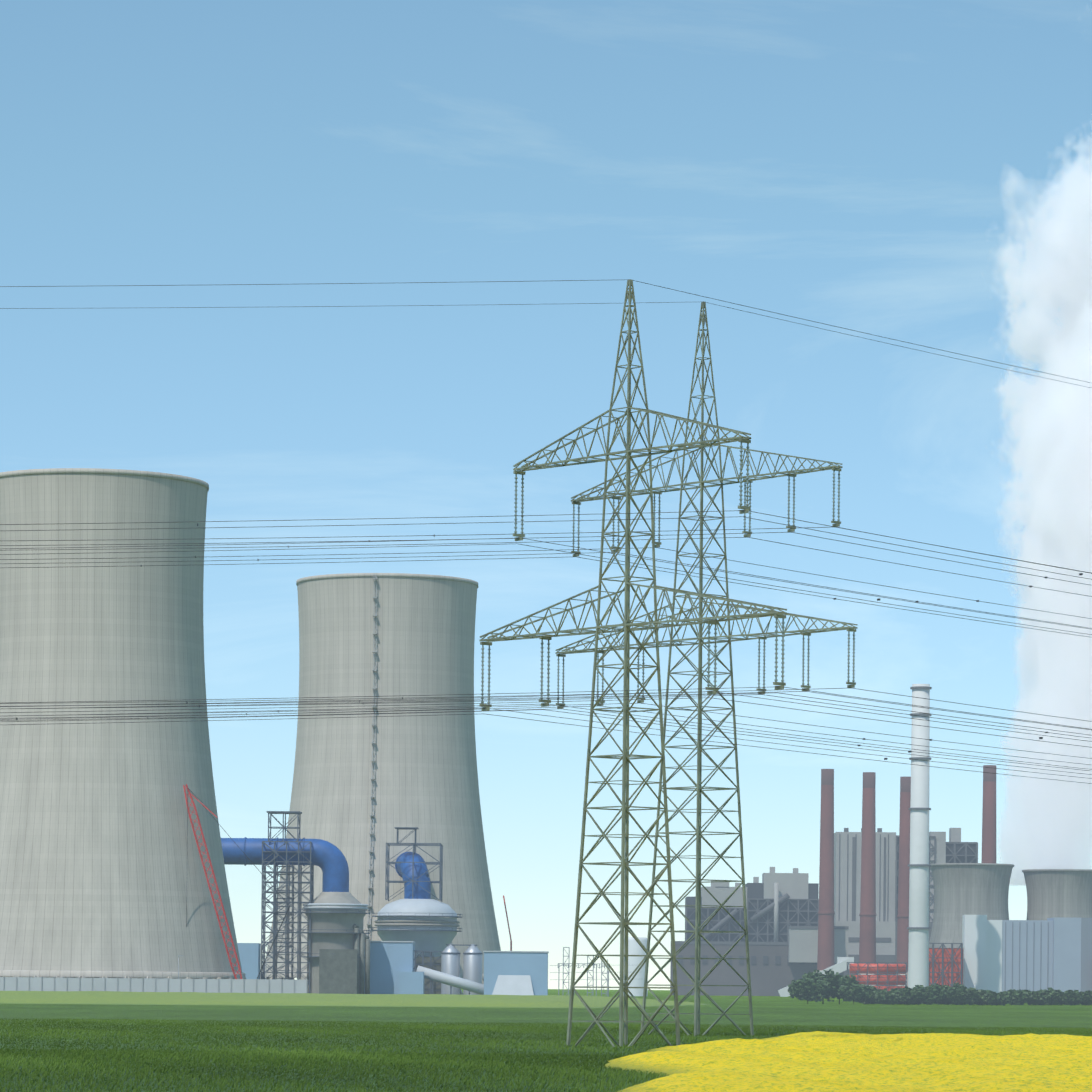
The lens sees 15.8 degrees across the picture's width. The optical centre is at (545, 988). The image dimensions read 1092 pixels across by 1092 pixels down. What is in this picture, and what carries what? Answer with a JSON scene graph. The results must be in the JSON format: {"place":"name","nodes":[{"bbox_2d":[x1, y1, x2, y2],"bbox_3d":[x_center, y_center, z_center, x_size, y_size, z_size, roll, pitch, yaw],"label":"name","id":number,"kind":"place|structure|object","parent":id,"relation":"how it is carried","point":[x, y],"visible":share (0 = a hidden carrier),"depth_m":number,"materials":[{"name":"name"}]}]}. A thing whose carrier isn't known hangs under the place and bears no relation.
{"place":"outdoors","nodes":[
{"label":"outdoors","id":0,"kind":"place"},
{"bbox_2d":[0,989,1091,1091],"bbox_3d":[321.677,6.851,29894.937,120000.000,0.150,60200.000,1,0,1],"label":"grass","id":1,"kind":"structure","parent":0,"point":[774,1010],"depth_m":530.61,"materials":[{"name":"green plant"}]},
{"bbox_2d":[0,468,245,978],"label":"cooling tower","id":2,"kind":"structure","parent":1,"relation":"on","point":[102,873],"depth_m":1268.16,"materials":[{"name":"concrete"}]},
{"bbox_2d":[0,955,307,992],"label":"perimeter wall","id":3,"kind":"structure","parent":1,"relation":"on","point":[155,985],"depth_m":1247.87,"materials":[{"name":"concrete"}]},
{"bbox_2d":[183,784,289,978],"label":"crawler crane","id":4,"kind":"object","parent":1,"relation":"on","point":[212,871],"visible":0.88,"depth_m":1274.53,"materials":[{"name":"red paint"}]},
{"bbox_2d":[221,811,423,993],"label":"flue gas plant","id":5,"kind":"object","parent":1,"relation":"on","point":[338,948],"visible":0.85,"depth_m":1470.70,"materials":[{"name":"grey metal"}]},
{"bbox_2d":[0,991,707,1007],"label":"rapeseed strip","id":6,"kind":"object","parent":1,"relation":"on","point":[269,999],"visible":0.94,"depth_m":820.14,"materials":[{"name":"green plant"}]},
{"bbox_2d":[260,573,500,994],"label":"cooling tower","id":7,"kind":"structure","parent":1,"relation":"on","point":[364,786],"depth_m":1594.79,"materials":[{"name":"concrete"}]},
{"bbox_2d":[364,827,483,994],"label":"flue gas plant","id":8,"kind":"object","parent":1,"relation":"on","point":[417,917],"visible":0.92,"depth_m":1522.77,"materials":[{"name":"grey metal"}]},
{"bbox_2d":[483,951,548,994],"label":"small building","id":9,"kind":"structure","parent":1,"relation":"on","point":[515,972],"depth_m":1487.81,"materials":[{"name":"blue metal"}]},
{"bbox_2d":[0,1018,1091,1091],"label":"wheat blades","id":10,"kind":"object","parent":1,"relation":"on","point":[338,1055],"visible":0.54,"depth_m":233.84,"materials":[{"name":"green plant"}]},
{"bbox_2d":[503,895,609,996],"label":"substation gantries","id":11,"kind":"object","parent":1,"relation":"on","point":[587,979],"visible":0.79,"depth_m":2194.84,"materials":[{"name":"grey metal"}]},
{"bbox_2d":[479,279,786,1046],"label":"pylon","id":12,"kind":"object","parent":1,"relation":"on","point":[623,923],"visible":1,"depth_m":284.37,"materials":[{"name":"metal"}]},
{"bbox_2d":[0,279,1091,783],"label":"wires","id":13,"kind":"object","parent":12,"relation":"attached to","point":[556,695],"visible":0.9,"depth_m":290.30,"materials":[{"name":"grey metal"}]},
{"bbox_2d":[555,301,857,1035],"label":"pylon","id":14,"kind":"object","parent":1,"relation":"on","point":[697,932],"visible":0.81,"depth_m":360.17,"materials":[{"name":"metal"}]},
{"bbox_2d":[0,302,1091,770],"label":"wires","id":15,"kind":"object","parent":14,"relation":"attached to","point":[422,710],"visible":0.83,"depth_m":364.58,"materials":[{"name":"grey metal"}]},
{"bbox_2d":[788,977,828,1003],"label":"tree","id":16,"kind":"object","parent":1,"relation":"on","point":[807,989],"visible":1,"depth_m":1207.94,"materials":[{"name":"green plant"}]},
{"bbox_2d":[801,969,845,1003],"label":"tree","id":17,"kind":"object","parent":1,"relation":"on","point":[834,982],"visible":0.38,"depth_m":1216.80,"materials":[{"name":"green plant"}]},
{"bbox_2d":[816,769,834,972],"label":"smokestack","id":18,"kind":"object","parent":1,"relation":"on","point":[826,955],"visible":0.81,"depth_m":2939.91,"materials":[{"name":"brick"}]},
{"bbox_2d":[824,975,859,1003],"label":"tree","id":19,"kind":"object","parent":1,"relation":"on","point":[851,980],"visible":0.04,"depth_m":1227.51,"materials":[{"name":"green plant"}]},
{"bbox_2d":[605,1031,1091,1091],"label":"rapeseed strip","id":20,"kind":"object","parent":1,"relation":"on","point":[818,1061],"visible":1,"depth_m":192.13,"materials":[{"name":"yellow plant"}]},
{"bbox_2d":[837,982,870,1003],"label":"tree","id":21,"kind":"object","parent":1,"relation":"on","point":[849,992],"visible":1,"depth_m":1214.23,"materials":[{"name":"green plant"}]},
{"bbox_2d":[628,828,1091,996],"bbox_3d":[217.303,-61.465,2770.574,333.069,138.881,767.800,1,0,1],"label":"power plant buildings","id":22,"kind":"structure","parent":1,"relation":"on","point":[998,956],"depth_m":2979.13,"materials":[{"name":"concrete"}]},
{"bbox_2d":[858,772,876,985],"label":"smokestack","id":23,"kind":"object","parent":1,"relation":"on","point":[867,941],"visible":0.85,"depth_m":2944.60,"materials":[{"name":"brick"}]},
{"bbox_2d":[862,985,879,1003],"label":"bush","id":24,"kind":"object","parent":1,"relation":"on","point":[872,989],"visible":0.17,"depth_m":1224.59,"materials":[{"name":"green plant"}]},
{"bbox_2d":[869,988,900,1004],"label":"bush","id":25,"kind":"object","parent":1,"relation":"on","point":[885,996],"visible":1,"depth_m":1218.93,"materials":[{"name":"green plant"}]},
{"bbox_2d":[891,988,908,1004],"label":"bush","id":26,"kind":"object","parent":1,"relation":"on","point":[901,1002],"visible":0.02,"depth_m":1230.68,"materials":[{"name":"green plant"}]},
{"bbox_2d":[895,776,910,986],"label":"smokestack","id":27,"kind":"object","parent":1,"relation":"on","point":[903,885],"visible":0.62,"depth_m":2949.12,"materials":[{"name":"brick"}]},
{"bbox_2d":[900,986,921,1004],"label":"bush","id":28,"kind":"object","parent":1,"relation":"on","point":[906,995],"visible":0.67,"depth_m":1223.21,"materials":[{"name":"green plant"}]},
{"bbox_2d":[907,684,931,988],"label":"smokestack","id":29,"kind":"object","parent":1,"relation":"on","point":[919,865],"visible":0.94,"depth_m":2489.08,"materials":[{"name":"white concrete"}]},
{"bbox_2d":[911,985,946,1004],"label":"bush","id":30,"kind":"object","parent":1,"relation":"on","point":[930,995],"visible":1,"depth_m":1219.62,"materials":[{"name":"green plant"}]},
{"bbox_2d":[929,982,966,1004],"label":"bush","id":31,"kind":"object","parent":1,"relation":"on","point":[946,1001],"visible":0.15,"depth_m":1229.59,"materials":[{"name":"green plant"}]},
{"bbox_2d":[946,986,979,1004],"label":"bush","id":32,"kind":"object","parent":1,"relation":"on","point":[958,995],"visible":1,"depth_m":1219.89,"materials":[{"name":"green plant"}]},
{"bbox_2d":[929,863,1013,947],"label":"cooling tower","id":33,"kind":"structure","parent":1,"relation":"on","point":[960,889],"depth_m":2770.88,"materials":[{"name":"concrete"}]},
{"bbox_2d":[966,988,990,1004],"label":"bush","id":34,"kind":"object","parent":1,"relation":"on","point":[981,995],"visible":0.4,"depth_m":1225.85,"materials":[{"name":"green plant"}]},
{"bbox_2d":[981,765,995,862],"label":"smokestack","id":35,"kind":"object","parent":1,"relation":"on","point":[989,822],"depth_m":2846.96,"materials":[{"name":"brick"}]},
{"bbox_2d":[981,991,1011,1005],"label":"bush","id":36,"kind":"object","parent":1,"relation":"on","point":[995,998],"visible":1,"depth_m":1221.38,"materials":[{"name":"green plant"}]},
{"bbox_2d":[1003,989,1031,1004],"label":"bush","id":37,"kind":"object","parent":1,"relation":"on","point":[1020,997],"visible":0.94,"depth_m":1284.52,"materials":[{"name":"green plant"}]},
{"bbox_2d":[1027,989,1044,1004],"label":"bush","id":38,"kind":"object","parent":1,"relation":"on","point":[1035,998],"visible":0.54,"depth_m":1287.85,"materials":[{"name":"green plant"}]},
{"bbox_2d":[1039,987,1063,1004],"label":"bush","id":39,"kind":"object","parent":1,"relation":"on","point":[1050,996],"visible":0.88,"depth_m":1283.74,"materials":[{"name":"green plant"}]},
{"bbox_2d":[1022,869,1091,919],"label":"cooling tower","id":40,"kind":"structure","parent":1,"relation":"on","point":[1063,893],"depth_m":2789.84,"materials":[{"name":"concrete"}]},
{"bbox_2d":[1062,990,1083,1005],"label":"bush","id":41,"kind":"object","parent":1,"relation":"on","point":[1072,997],"visible":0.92,"depth_m":1282.21,"materials":[{"name":"green plant"}]},
{"bbox_2d":[1080,990,1091,1005],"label":"bush","id":42,"kind":"object","parent":1,"relation":"on","point":[1087,998],"visible":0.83,"depth_m":1287.72,"materials":[{"name":"green plant"}]},
{"bbox_2d":[0,0,1091,989],"label":"sky","id":43,"kind":"structure","parent":0,"point":[919,172],"materials":[{"name":"blue"}]}
]}

